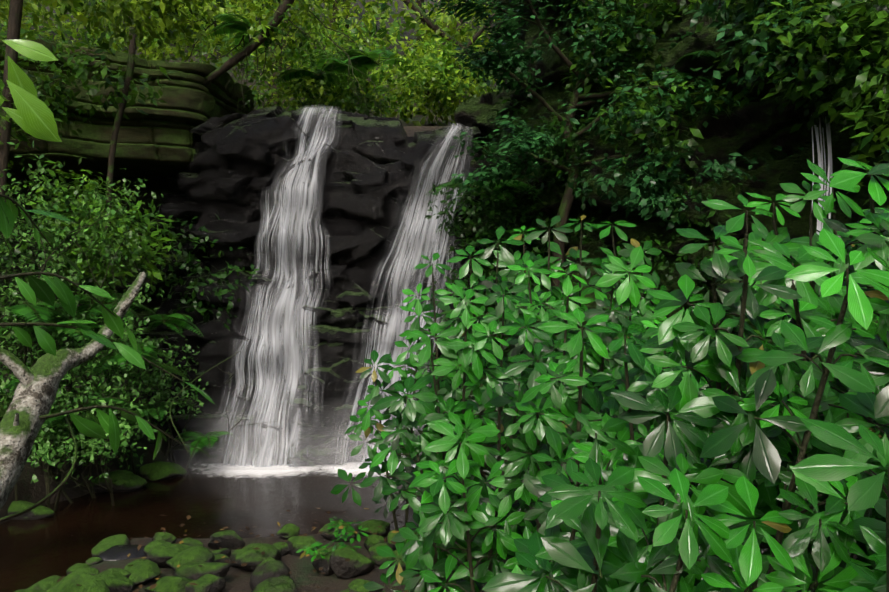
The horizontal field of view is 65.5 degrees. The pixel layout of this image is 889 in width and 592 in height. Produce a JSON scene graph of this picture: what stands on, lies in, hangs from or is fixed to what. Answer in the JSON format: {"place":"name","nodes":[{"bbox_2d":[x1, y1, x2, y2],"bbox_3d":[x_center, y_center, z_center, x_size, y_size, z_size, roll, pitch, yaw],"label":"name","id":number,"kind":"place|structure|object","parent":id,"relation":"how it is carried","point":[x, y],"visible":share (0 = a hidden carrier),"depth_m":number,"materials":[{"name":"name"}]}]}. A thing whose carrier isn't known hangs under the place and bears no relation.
{"place":"outdoors","nodes":[
{"label":"outdoors","id":0,"kind":"place"},
{"bbox_2d":[0,461,517,591],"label":"pool water","id":1,"kind":"structure","parent":0,"point":[64,538],"depth_m":6.98,"materials":[{"name":"brown liquid"}]},
{"bbox_2d":[167,424,363,476],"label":"water spray","id":2,"kind":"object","parent":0,"point":[252,457],"depth_m":8.38,"materials":[{"name":"white liquid"}]},
{"bbox_2d":[172,393,359,469],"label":"water spray","id":3,"kind":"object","parent":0,"point":[255,438],"depth_m":8.73,"materials":[{"name":"white liquid"}]},
{"bbox_2d":[288,426,386,476],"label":"water spray","id":4,"kind":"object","parent":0,"point":[342,458],"depth_m":8.41,"materials":[{"name":"white liquid"}]},
{"bbox_2d":[289,394,422,468],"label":"water spray","id":5,"kind":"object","parent":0,"point":[342,439],"depth_m":8.76,"materials":[{"name":"white liquid"}]},
{"bbox_2d":[0,0,856,591],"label":"ground","id":6,"kind":"structure","parent":0,"point":[304,576],"depth_m":7.33,"materials":[{"name":"green plant"}]},
{"bbox_2d":[0,272,145,509],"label":"tree trunk","id":7,"kind":"object","parent":6,"relation":"on","point":[21,423],"visible":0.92,"depth_m":3.62,"materials":[{"name":"grey plant"}]},
{"bbox_2d":[0,170,181,370],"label":"shrub","id":8,"kind":"object","parent":6,"relation":"on","point":[157,185],"visible":0.06,"depth_m":11.41,"materials":[{"name":"green plant"}]},
{"bbox_2d":[0,39,214,459],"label":"plant","id":9,"kind":"object","parent":6,"relation":"on","point":[32,114],"depth_m":2.71,"materials":[{"name":"green plant"}]},
{"bbox_2d":[0,350,241,521],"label":"vine twigs","id":10,"kind":"object","parent":6,"relation":"on","point":[44,499],"visible":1,"depth_m":3.73,"materials":[{"name":"brown plant"}]},
{"bbox_2d":[98,544,146,560],"bbox_3d":[-2.594,2.168,5.612,0.403,0.255,0.375,0,0,-2],"label":"rock","id":11,"kind":"object","parent":6,"relation":"on","point":[117,552],"visible":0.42,"depth_m":5.57,"materials":[{"name":"grey stone"}]},
{"bbox_2d":[0,38,254,191],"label":"rock ledge","id":12,"kind":"object","parent":6,"relation":"on","point":[160,140],"visible":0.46,"depth_m":10.48,"materials":[{"name":"stone"}]},
{"bbox_2d":[0,87,276,510],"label":"shrub","id":13,"kind":"object","parent":6,"relation":"on","point":[58,429],"depth_m":7.38,"materials":[{"name":"green plant"}]},
{"bbox_2d":[14,520,441,591],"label":"shore rocks","id":14,"kind":"object","parent":6,"relation":"on","point":[87,578],"visible":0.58,"depth_m":4.89,"materials":[{"name":"green stone"}]},
{"bbox_2d":[296,516,368,561],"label":"seedling leaves","id":15,"kind":"object","parent":14,"relation":"on","point":[317,543],"visible":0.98,"depth_m":5.33,"materials":[{"name":"green plant"}]},
{"bbox_2d":[48,508,458,591],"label":"fallen litter leaves","id":16,"kind":"object","parent":6,"relation":"on","point":[226,561],"visible":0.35,"depth_m":5.34,"materials":[{"name":"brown plant"}]},
{"bbox_2d":[158,0,386,121],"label":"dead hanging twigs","id":17,"kind":"object","parent":6,"relation":"on","point":[306,33],"visible":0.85,"depth_m":11.02,"materials":[{"name":"brown wood"}]},
{"bbox_2d":[117,106,492,466],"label":"rock cliff","id":18,"kind":"structure","parent":6,"relation":"on","point":[230,174],"depth_m":9.95,"materials":[{"name":"black stone"}]},
{"bbox_2d":[202,105,342,468],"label":"waterfall","id":19,"kind":"structure","parent":18,"relation":"on","point":[269,411],"depth_m":9.47,"materials":[{"name":"liquid"}]},
{"bbox_2d":[329,123,473,465],"bbox_3d":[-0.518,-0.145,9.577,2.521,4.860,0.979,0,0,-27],"label":"waterfall","id":20,"kind":"structure","parent":18,"relation":"on","point":[405,263],"depth_m":9.96,"materials":[{"name":"liquid"}]},
{"bbox_2d":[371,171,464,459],"bbox_3d":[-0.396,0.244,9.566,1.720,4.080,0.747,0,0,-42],"label":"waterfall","id":21,"kind":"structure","parent":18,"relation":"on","point":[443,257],"depth_m":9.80,"materials":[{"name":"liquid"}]},
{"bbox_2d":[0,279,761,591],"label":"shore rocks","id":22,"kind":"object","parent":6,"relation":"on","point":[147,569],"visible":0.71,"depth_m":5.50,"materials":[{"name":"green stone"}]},
{"bbox_2d":[0,13,877,456],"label":"fern fronds","id":23,"kind":"object","parent":6,"relation":"on","point":[242,25],"visible":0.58,"depth_m":8.52,"materials":[{"name":"green plant"}]},
{"bbox_2d":[0,0,888,388],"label":"forest","id":24,"kind":"object","parent":6,"relation":"on","point":[860,76],"depth_m":8.91,"materials":[{"name":"green plant"}]},
{"bbox_2d":[330,150,888,591],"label":"schefflera bush","id":25,"kind":"object","parent":6,"relation":"on","point":[710,432],"depth_m":2.56,"materials":[{"name":"green plant"}]},
{"bbox_2d":[381,0,873,336],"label":"tree","id":26,"kind":"object","parent":6,"relation":"on","point":[509,58],"depth_m":8.04,"materials":[{"name":"green plant"}]},
{"bbox_2d":[454,0,888,449],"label":"tree","id":27,"kind":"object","parent":6,"relation":"on","point":[759,127],"depth_m":8.17,"materials":[{"name":"green plant"}]},
{"bbox_2d":[811,118,831,233],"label":"waterfall","id":28,"kind":"structure","parent":0,"point":[818,146],"depth_m":6.72,"materials":[{"name":"white liquid"}]}
]}

